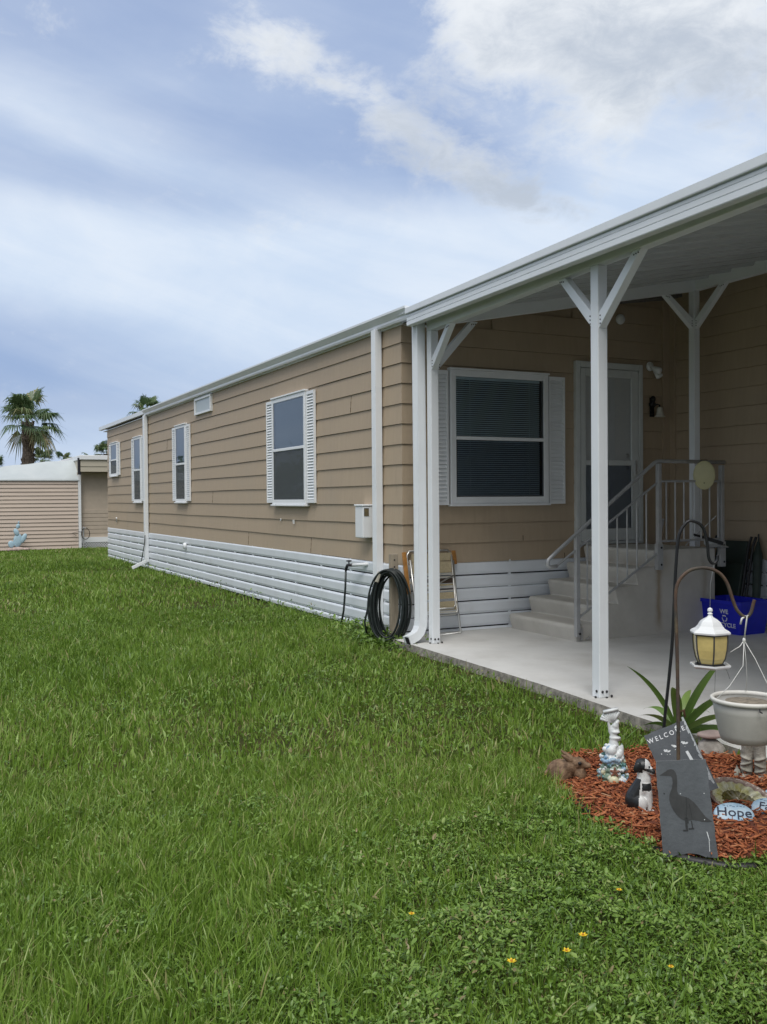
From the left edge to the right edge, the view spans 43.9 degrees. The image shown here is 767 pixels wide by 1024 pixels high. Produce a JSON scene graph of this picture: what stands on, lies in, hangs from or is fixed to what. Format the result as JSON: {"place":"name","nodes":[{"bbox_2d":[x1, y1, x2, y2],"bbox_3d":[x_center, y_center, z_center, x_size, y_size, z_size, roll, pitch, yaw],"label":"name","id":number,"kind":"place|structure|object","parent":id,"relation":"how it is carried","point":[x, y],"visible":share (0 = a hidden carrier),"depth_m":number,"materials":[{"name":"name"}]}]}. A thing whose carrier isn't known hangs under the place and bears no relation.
{"place":"outdoors","nodes":[
{"label":"outdoors","id":0,"kind":"place"},
{"bbox_2d":[56,451,70,459],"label":"palm tree","id":1,"kind":"object","parent":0,"point":[64,456],"visible":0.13,"depth_m":54.89,"materials":[{"name":"green plant"}]},
{"bbox_2d":[93,439,107,454],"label":"palm tree","id":2,"kind":"object","parent":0,"point":[102,447],"visible":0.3,"depth_m":54.60,"materials":[{"name":"green plant"}]},
{"bbox_2d":[0,546,282,617],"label":"lawn grass","id":3,"kind":"structure","parent":0,"point":[27,561],"depth_m":15.70,"materials":[{"name":"green plant"}]},
{"bbox_2d":[0,548,766,1023],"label":"lawn ground","id":4,"kind":"structure","parent":0,"point":[454,752],"depth_m":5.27,"materials":[{"name":"plant"}]},
{"bbox_2d":[6,521,29,550],"bbox_3d":[-10.570,0.711,27.481,0.643,0.895,0.207,-1,1,-18],"label":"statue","id":5,"kind":"object","parent":4,"relation":"on","point":[18,540],"visible":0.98,"depth_m":27.48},
{"bbox_2d":[0,387,65,464],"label":"palm tree","id":6,"kind":"object","parent":4,"relation":"on","point":[31,436],"visible":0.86,"depth_m":44.68,"materials":[{"name":"green plant"}]},
{"bbox_2d":[34,446,55,462],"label":"palm tree","id":7,"kind":"object","parent":4,"relation":"on","point":[37,454],"visible":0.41,"depth_m":59.72,"materials":[{"name":"green plant"}]},
{"bbox_2d":[0,455,109,550],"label":"neighbour house","id":8,"kind":"structure","parent":4,"relation":"on","point":[50,505],"depth_m":28.27,"materials":[{"name":"beige"}]},
{"bbox_2d":[74,527,89,547],"bbox_3d":[-9.045,0.778,28.423,0.515,0.660,0.093,-1,1,-16],"label":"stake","id":9,"kind":"object","parent":4,"relation":"on","point":[83,535],"visible":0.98,"depth_m":28.45,"materials":[{"name":"black plastic"}]},
{"bbox_2d":[127,393,159,415],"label":"palm tree","id":10,"kind":"object","parent":4,"relation":"on","point":[149,401],"visible":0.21,"depth_m":44.72,"materials":[{"name":"green plant"}]},
{"bbox_2d":[115,555,428,653],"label":"weeds","id":11,"kind":"object","parent":4,"relation":"on","point":[361,631],"visible":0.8,"depth_m":9.77,"materials":[{"name":"green plant"}]},
{"bbox_2d":[0,602,739,814],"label":"lawn grass","id":12,"kind":"structure","parent":4,"relation":"on","point":[123,650],"depth_m":6.88,"materials":[{"name":"green plant"}]},
{"bbox_2d":[0,786,766,1023],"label":"ground cover","id":13,"kind":"object","parent":4,"relation":"on","point":[595,900],"visible":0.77,"depth_m":3.13,"materials":[{"name":"green plant"}]},
{"bbox_2d":[563,947,570,961],"bbox_3d":[0.554,1.363,2.880,0.031,0.082,0.030,-1,1,-15],"label":"yellow wildflower","id":14,"kind":"object","parent":13,"relation":"on","point":[566,949],"visible":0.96,"depth_m":2.88,"materials":[{"name":"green plant"}]},
{"bbox_2d":[375,554,411,634],"bbox_3d":[0.091,0.867,9.520,0.388,0.890,0.106,-1,1,-19],"label":"wooden post","id":15,"kind":"object","parent":4,"relation":"on","point":[393,599],"visible":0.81,"depth_m":9.53,"materials":[{"name":"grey wood"}]},
{"bbox_2d":[364,568,411,643],"bbox_3d":[0.014,0.939,9.454,0.527,0.766,0.173,0,1,23],"label":"garden hose","id":16,"kind":"object","parent":15,"relation":"hanging from","point":[374,617],"visible":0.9,"depth_m":9.42,"materials":[{"name":"black rubber"}]},
{"bbox_2d":[99,273,766,634],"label":"mobile home","id":17,"kind":"object","parent":4,"relation":"on","point":[263,477],"visible":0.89,"depth_m":10.62,"materials":[{"name":"beige plastic"}]},
{"bbox_2d":[109,441,118,476],"bbox_3d":[-6.508,-1.267,22.953,0.074,0.836,0.828,-1,1,-26],"label":"window","id":18,"kind":"structure","parent":17,"relation":"in","point":[113,446],"depth_m":22.97,"materials":[{"name":"grey glass"}]},
{"bbox_2d":[132,435,142,502],"bbox_3d":[-5.330,-0.917,20.594,0.074,1.446,0.748,-1,1,-26],"label":"window","id":19,"kind":"structure","parent":17,"relation":"in","point":[137,439],"depth_m":20.64,"materials":[{"name":"grey glass"}]},
{"bbox_2d":[174,423,187,502],"bbox_3d":[-3.691,-0.876,17.299,0.074,1.436,0.748,-1,1,-26],"label":"window","id":20,"kind":"structure","parent":17,"relation":"in","point":[180,437],"depth_m":17.30,"materials":[{"name":"grey glass"}]},
{"bbox_2d":[194,394,212,415],"bbox_3d":[-3.033,-1.798,15.980,0.046,0.280,0.990,-1,1,-26],"label":"high window","id":21,"kind":"structure","parent":17,"relation":"in","point":[202,405],"depth_m":15.94,"materials":[{"name":"grey"}]},
{"bbox_2d":[270,389,309,505],"bbox_3d":[-1.231,-0.804,12.355,0.074,1.456,1.243,-1,1,-26],"label":"window","id":22,"kind":"structure","parent":17,"relation":"in","point":[288,411],"depth_m":12.33,"materials":[{"name":"grey"}]},
{"bbox_2d":[340,560,368,626],"bbox_3d":[-0.311,0.915,10.399,0.408,0.777,0.070,0,1,35],"label":"garden faucet","id":23,"kind":"object","parent":17,"relation":"attached to","point":[354,565],"visible":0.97,"depth_m":10.46,"materials":[{"name":"grey plastic"}]},
{"bbox_2d":[354,504,372,537],"bbox_3d":[-0.213,0.098,10.260,0.135,0.361,0.216,-1,1,-26],"label":"utility box","id":24,"kind":"object","parent":17,"relation":"attached to","point":[363,520],"visible":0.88,"depth_m":10.18,"materials":[{"name":"grey plastic"}]},
{"bbox_2d":[447,367,550,505],"bbox_3d":[1.237,-0.782,10.066,1.258,1.431,0.074,-1,1,-26],"label":"window","id":25,"kind":"structure","parent":17,"relation":"in","point":[499,419],"depth_m":10.06,"materials":[{"name":"grey"}]},
{"bbox_2d":[581,369,630,541],"bbox_3d":[2.542,-0.640,10.738,0.840,1.940,0.039,-1,1,-26],"label":"front door","id":26,"kind":"structure","parent":17,"relation":"in","point":[618,389],"depth_m":10.78,"materials":[{"name":"white"}]},
{"bbox_2d":[580,368,638,540],"bbox_3d":[2.560,-0.641,10.701,0.826,1.923,0.067,-1,1,-26],"label":"storm door","id":27,"kind":"structure","parent":17,"relation":"in","point":[633,462],"depth_m":10.80,"materials":[{"name":"silver metal"}]},
{"bbox_2d":[616,314,624,324],"bbox_3d":[2.690,-2.187,10.776,0.120,0.120,0.042,-1,1,-26],"label":"cover plate","id":28,"kind":"object","parent":17,"relation":"attached to","point":[620,319],"visible":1,"depth_m":10.76,"materials":[{"name":"white plastic"}]},
{"bbox_2d":[646,362,662,378],"bbox_3d":[3.136,-1.635,10.943,0.144,0.205,0.186,-1,1,-38],"label":"flood light","id":29,"kind":"object","parent":17,"relation":"attached to","point":[656,370],"visible":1,"depth_m":10.92,"materials":[{"name":"white plastic"}]},
{"bbox_2d":[649,396,664,416],"bbox_3d":[3.159,-1.221,10.976,0.191,0.245,0.126,0,1,1],"label":"wall bell","id":30,"kind":"object","parent":17,"relation":"attached to","point":[652,405],"depth_m":10.96,"materials":[{"name":"black metal"}]},
{"bbox_2d":[507,958,514,983],"bbox_3d":[0.380,1.366,2.817,0.031,0.082,0.030,0,1,3],"label":"yellow wildflower","id":31,"kind":"object","parent":4,"relation":"on","point":[510,959],"visible":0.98,"depth_m":2.81,"materials":[{"name":"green plant"}]},
{"bbox_2d":[579,932,586,949],"bbox_3d":[0.626,1.361,2.981,0.031,0.082,0.030,-1,1,-12],"label":"yellow wildflower","id":32,"kind":"object","parent":4,"relation":"on","point":[582,934],"visible":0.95,"depth_m":2.98,"materials":[{"name":"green plant"}]},
{"bbox_2d":[551,779,766,869],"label":"bed edging","id":33,"kind":"object","parent":4,"relation":"on","point":[691,859],"visible":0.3,"depth_m":3.73,"materials":[{"name":"black plastic"}]},
{"bbox_2d":[629,667,717,735],"bbox_3d":[1.869,1.172,5.561,0.886,0.676,0.458,0,1,18],"label":"strappy plant","id":34,"kind":"object","parent":4,"relation":"on","point":[689,714],"visible":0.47,"depth_m":5.51,"materials":[{"name":"green plant"}]},
{"bbox_2d":[0,0,766,466],"label":"sky","id":35,"kind":"structure","parent":0,"point":[194,194],"materials":[{"name":"blue"}]},
{"bbox_2d":[393,627,766,765],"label":"patio","id":36,"kind":"structure","parent":0,"point":[559,667],"depth_m":7.83,"materials":[{"name":"concrete"}]},
{"bbox_2d":[402,549,461,634],"bbox_3d":[0.499,0.819,9.635,0.625,0.868,0.185,-1,1,-26],"label":"lawn chair","id":37,"kind":"object","parent":36,"relation":"on","point":[446,566],"visible":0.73,"depth_m":9.67,"materials":[{"name":"silver metal"}]},
{"bbox_2d":[398,152,766,697],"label":"carport","id":38,"kind":"object","parent":36,"relation":"on","point":[693,240],"visible":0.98,"depth_m":7.40,"materials":[{"name":"white metal"}]},
{"bbox_2d":[510,543,714,641],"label":"concrete steps","id":39,"kind":"structure","parent":36,"relation":"on","point":[640,601],"depth_m":9.62,"materials":[{"name":"grey concrete"}]},
{"bbox_2d":[546,459,725,636],"bbox_3d":[2.484,0.327,9.488,2.273,1.704,0.294,-1,1,-26],"label":"stair railing","id":40,"kind":"object","parent":39,"relation":"attached to","point":[658,554],"visible":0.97,"depth_m":9.46,"materials":[{"name":"grey metal"}]},
{"bbox_2d":[693,461,714,489],"bbox_3d":[3.266,-0.381,9.682,0.216,0.306,0.052,0,1,16],"label":"oval plate","id":41,"kind":"object","parent":40,"relation":"hanging from","point":[704,474],"visible":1,"depth_m":9.66,"materials":[{"name":"beige ceramic"}]},
{"bbox_2d":[694,534,728,547],"bbox_3d":[3.374,0.292,9.863,0.364,0.147,0.218,0,1,4],"label":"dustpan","id":42,"kind":"object","parent":39,"relation":"on","point":[713,543],"visible":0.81,"depth_m":9.77,"materials":[{"name":"black plastic"}]},
{"bbox_2d":[700,595,766,634],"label":"recycling bin","id":43,"kind":"object","parent":36,"relation":"on","point":[726,615],"visible":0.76,"depth_m":9.49,"materials":[{"name":"blue plastic"}]},
{"bbox_2d":[715,535,756,596],"bbox_3d":[3.692,0.734,10.149,0.255,0.957,0.578,-1,1,-26],"label":"folded chair","id":44,"kind":"object","parent":36,"relation":"on","point":[733,571],"visible":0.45,"depth_m":10.07,"materials":[{"name":"black metal"}]},
{"bbox_2d":[752,534,762,597],"bbox_3d":[3.878,0.723,9.856,0.099,0.983,0.226,0,1,27],"label":"folded umbrella","id":45,"kind":"object","parent":36,"relation":"on","point":[757,571],"visible":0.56,"depth_m":9.84,"materials":[{"name":"black fabric"}]},
{"bbox_2d":[537,743,766,862],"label":"mulch bed ground","id":46,"kind":"structure","parent":0,"point":[656,811],"depth_m":4.21,"materials":[{"name":"brown wood"}]},
{"bbox_2d":[544,750,590,781],"bbox_3d":[0.926,1.287,4.792,0.233,0.164,0.121,0,1,10],"label":"rabbit figurine","id":47,"kind":"object","parent":46,"relation":"on","point":[574,767],"visible":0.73,"depth_m":4.75,"materials":[{"name":"brown plastic"}]},
{"bbox_2d":[596,707,628,782],"bbox_3d":[1.145,1.176,4.747,0.165,0.403,0.144,0,1,12],"label":"seashell statue","id":48,"kind":"object","parent":46,"relation":"on","point":[613,767],"visible":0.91,"depth_m":4.73,"materials":[{"name":"white ceramic"}]},
{"bbox_2d":[625,758,654,811],"bbox_3d":[1.165,1.241,4.312,0.145,0.244,0.105,0,1,27],"label":"dog figurine","id":49,"kind":"object","parent":46,"relation":"on","point":[639,792],"visible":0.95,"depth_m":4.29,"materials":[{"name":"ceramic"}]},
{"bbox_2d":[644,717,717,790],"bbox_3d":[1.388,1.200,4.361,0.210,0.470,0.047,-25,-25,9],"label":"welcome slate","id":50,"kind":"object","parent":46,"relation":"on","point":[661,742],"visible":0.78,"depth_m":4.40,"materials":[{"name":"grey stone"}]},
{"bbox_2d":[656,759,717,860],"bbox_3d":[1.211,1.196,3.807,0.211,0.393,0.014,-4,-12,7],"label":"slate plaque","id":51,"kind":"object","parent":46,"relation":"on","point":[686,816],"visible":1,"depth_m":3.80,"materials":[{"name":"grey stone"}]},
{"bbox_2d":[662,519,718,727],"bbox_3d":[1.641,0.727,5.105,0.330,1.375,0.028,0,1,-3],"label":"shepherd hook","id":52,"kind":"object","parent":46,"relation":"on","point":[685,523],"visible":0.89,"depth_m":5.09,"materials":[{"name":"black metal"}]},
{"bbox_2d":[690,566,730,678],"bbox_3d":[1.754,0.620,5.103,0.211,0.695,0.214,-1,1,-6],"label":"hanging lantern","id":53,"kind":"object","parent":52,"relation":"hanging from","point":[710,636],"visible":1,"depth_m":5.05,"materials":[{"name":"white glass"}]},
{"bbox_2d":[697,730,725,753],"bbox_3d":[1.811,1.290,5.265,0.157,0.156,0.124,0,1,4],"label":"stacked rock","id":54,"kind":"object","parent":46,"relation":"on","point":[709,743],"visible":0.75,"depth_m":5.23,"materials":[{"name":"beige stone"}]},
{"bbox_2d":[674,566,755,759],"bbox_3d":[1.433,0.831,4.107,0.355,1.197,0.031,0,1,-2],"label":"shepherd hook","id":55,"kind":"object","parent":46,"relation":"on","point":[722,576],"visible":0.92,"depth_m":4.09,"materials":[{"name":"brown metal"}]},
{"bbox_2d":[710,615,766,746],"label":"hanging pot","id":56,"kind":"object","parent":55,"relation":"hanging from","point":[741,717],"visible":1,"depth_m":4.02,"materials":[{"name":"plastic"}]},
{"bbox_2d":[713,803,754,820],"bbox_3d":[1.542,1.332,4.183,0.173,0.033,0.124,0,35,16],"label":"word stone","id":57,"kind":"object","parent":46,"relation":"on","point":[736,811],"visible":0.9,"depth_m":4.18,"materials":[{"name":"blue stone"}]},
{"bbox_2d":[710,777,766,804],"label":"shell dish","id":58,"kind":"object","parent":46,"relation":"on","point":[730,788],"visible":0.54,"depth_m":4.39,"materials":[{"name":"beige ceramic"}]},
{"bbox_2d":[734,746,766,780],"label":"boy statue","id":59,"kind":"object","parent":46,"relation":"on","point":[748,754],"visible":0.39,"depth_m":4.79,"materials":[{"name":"stone"}]},
{"bbox_2d":[751,798,766,813],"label":"word stone","id":60,"kind":"object","parent":46,"relation":"on","point":[761,803],"visible":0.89,"depth_m":4.27,"materials":[{"name":"blue stone"}]}
]}

